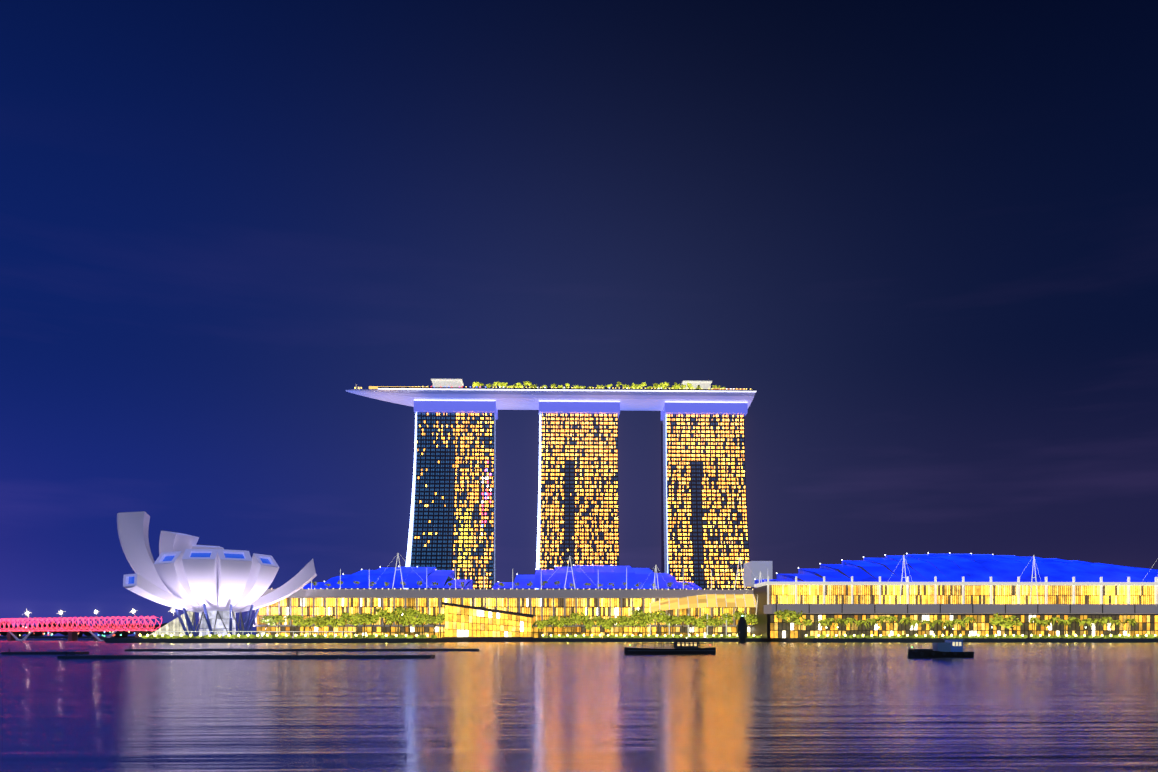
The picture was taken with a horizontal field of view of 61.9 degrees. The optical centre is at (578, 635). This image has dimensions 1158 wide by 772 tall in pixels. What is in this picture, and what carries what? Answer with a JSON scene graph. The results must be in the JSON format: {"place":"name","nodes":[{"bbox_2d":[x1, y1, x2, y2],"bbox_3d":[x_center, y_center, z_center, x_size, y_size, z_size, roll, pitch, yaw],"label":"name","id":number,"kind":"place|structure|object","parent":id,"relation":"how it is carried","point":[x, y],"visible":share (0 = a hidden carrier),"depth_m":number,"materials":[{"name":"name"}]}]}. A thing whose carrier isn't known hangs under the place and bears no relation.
{"place":"outdoors","nodes":[
{"label":"outdoors","id":0,"kind":"place"},
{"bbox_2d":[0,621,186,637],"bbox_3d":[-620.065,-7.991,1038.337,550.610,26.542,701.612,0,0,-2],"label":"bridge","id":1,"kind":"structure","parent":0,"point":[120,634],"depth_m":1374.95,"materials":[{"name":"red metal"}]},
{"bbox_2d":[404,412,495,588],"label":"hotel tower","id":2,"kind":"structure","parent":0,"point":[452,525],"depth_m":792.22,"materials":[{"name":"yellow"}]},
{"bbox_2d":[354,379,755,391],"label":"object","id":3,"kind":"structure","parent":0,"point":[458,384],"depth_m":792.15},
{"bbox_2d":[536,413,619,588],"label":"hotel tower","id":4,"kind":"structure","parent":0,"point":[578,516],"depth_m":795.59,"materials":[{"name":"yellow"}]},
{"bbox_2d":[346,389,755,420],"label":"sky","id":5,"kind":"structure","parent":4,"relation":"on","point":[495,401],"depth_m":794.37,"materials":[{"name":"white metal"}]},
{"bbox_2d":[472,381,725,388],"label":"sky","id":6,"kind":"structure","parent":5,"relation":"on","point":[662,385],"depth_m":796.96,"materials":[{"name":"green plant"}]},
{"bbox_2d":[0,638,1157,771],"bbox_3d":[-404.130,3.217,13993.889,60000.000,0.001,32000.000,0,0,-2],"label":"water","id":7,"kind":"structure","parent":0,"point":[789,707],"depth_m":42.78,"materials":[{"name":"blue liquid"}]},
{"bbox_2d":[1,646,478,658],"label":"floating platforms","id":8,"kind":"object","parent":7,"relation":"on","point":[66,656],"visible":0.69,"depth_m":139.20,"materials":[{"name":"grey"}]},
{"bbox_2d":[624,637,715,653],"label":"boat","id":9,"kind":"object","parent":7,"relation":"on","point":[686,646],"visible":0.83,"depth_m":170.21,"materials":[{"name":"grey metal"}]},
{"bbox_2d":[737,615,747,642],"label":"navigation beacon","id":10,"kind":"object","parent":7,"relation":"in","point":[742,630],"visible":0.94,"depth_m":470.57,"materials":[{"name":"grey metal"}]},
{"bbox_2d":[908,628,973,656],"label":"work boat","id":11,"kind":"object","parent":7,"relation":"on","point":[951,648],"visible":0.83,"depth_m":146.60,"materials":[{"name":"grey metal"}]},
{"bbox_2d":[0,636,1157,642],"bbox_3d":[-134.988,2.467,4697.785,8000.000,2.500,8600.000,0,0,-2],"label":"quay wall","id":12,"kind":"structure","parent":0,"point":[127,639],"depth_m":476.11,"materials":[{"name":"grey concrete"}]},
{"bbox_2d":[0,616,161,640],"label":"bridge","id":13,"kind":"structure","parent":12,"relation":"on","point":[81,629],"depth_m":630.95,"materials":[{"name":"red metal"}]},
{"bbox_2d":[0,608,186,640],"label":"bayfront road bridge","id":14,"kind":"structure","parent":12,"relation":"on","point":[72,634],"depth_m":681.81,"materials":[{"name":"grey concrete"}]},
{"bbox_2d":[117,511,316,637],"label":"museum building","id":15,"kind":"structure","parent":12,"relation":"on","point":[217,588],"depth_m":488.24,"materials":[{"name":"white"}]},
{"bbox_2d":[150,611,354,638],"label":"waterfront pavilions","id":16,"kind":"object","parent":12,"relation":"on","point":[170,628],"visible":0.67,"depth_m":553.08,"materials":[{"name":"grey"}]},
{"bbox_2d":[253,589,752,641],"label":"shoppes","id":17,"kind":"structure","parent":12,"relation":"on","point":[495,615],"depth_m":543.72,"materials":[{"name":"yellow glass"}]},
{"bbox_2d":[312,580,688,589],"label":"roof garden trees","id":18,"kind":"object","parent":17,"relation":"on","point":[372,583],"visible":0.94,"depth_m":556.84,"materials":[{"name":"plant"}]},
{"bbox_2d":[301,565,701,589],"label":"curved roofs","id":19,"kind":"structure","parent":17,"relation":"on","point":[605,575],"depth_m":592.96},
{"bbox_2d":[271,564,752,589],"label":"roof marker lights","id":20,"kind":"object","parent":17,"relation":"on","point":[516,588],"visible":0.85,"depth_m":540.68,"materials":[{"name":"white"}]},
{"bbox_2d":[311,553,755,589],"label":"roof masts","id":21,"kind":"object","parent":17,"relation":"on","point":[541,576],"visible":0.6,"depth_m":553.54},
{"bbox_2d":[260,606,1022,637],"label":"trees","id":22,"kind":"object","parent":12,"relation":"on","point":[644,619],"visible":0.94,"depth_m":529.55,"materials":[{"name":"green plant"}]},
{"bbox_2d":[139,627,1155,638],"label":"promenade lamps","id":23,"kind":"object","parent":12,"relation":"on","point":[632,635],"visible":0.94,"depth_m":476.58,"materials":[{"name":"grey metal"}]},
{"bbox_2d":[142,634,1157,638],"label":"waterfront hedge","id":24,"kind":"object","parent":12,"relation":"on","point":[216,636],"visible":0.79,"depth_m":478.85,"materials":[{"name":"green plant"}]},
{"bbox_2d":[641,565,761,634],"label":"entrance canopy","id":25,"kind":"object","parent":12,"relation":"on","point":[724,600],"visible":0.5,"depth_m":536.69,"materials":[{"name":"yellow"}]},
{"bbox_2d":[661,414,751,589],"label":"hotel tower","id":26,"kind":"structure","parent":12,"relation":"on","point":[704,527],"depth_m":798.18,"materials":[{"name":"yellow"}]},
{"bbox_2d":[283,615,1137,637],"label":"trees","id":27,"kind":"object","parent":12,"relation":"on","point":[873,621],"visible":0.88,"depth_m":492.25,"materials":[{"name":"green plant"}]},
{"bbox_2d":[749,576,1157,637],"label":"convention centre","id":28,"kind":"structure","parent":12,"relation":"on","point":[981,603],"depth_m":507.98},
{"bbox_2d":[744,561,771,586],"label":"building","id":29,"kind":"structure","parent":28,"relation":"on","point":[752,569],"depth_m":603.35,"materials":[{"name":"grey"}]},
{"bbox_2d":[755,554,1157,587],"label":"curved roof","id":30,"kind":"structure","parent":28,"relation":"on","point":[986,567],"depth_m":540.48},
{"bbox_2d":[888,555,1156,603],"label":"roof masts","id":31,"kind":"object","parent":28,"relation":"on","point":[904,559],"visible":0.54,"depth_m":510.69}
]}

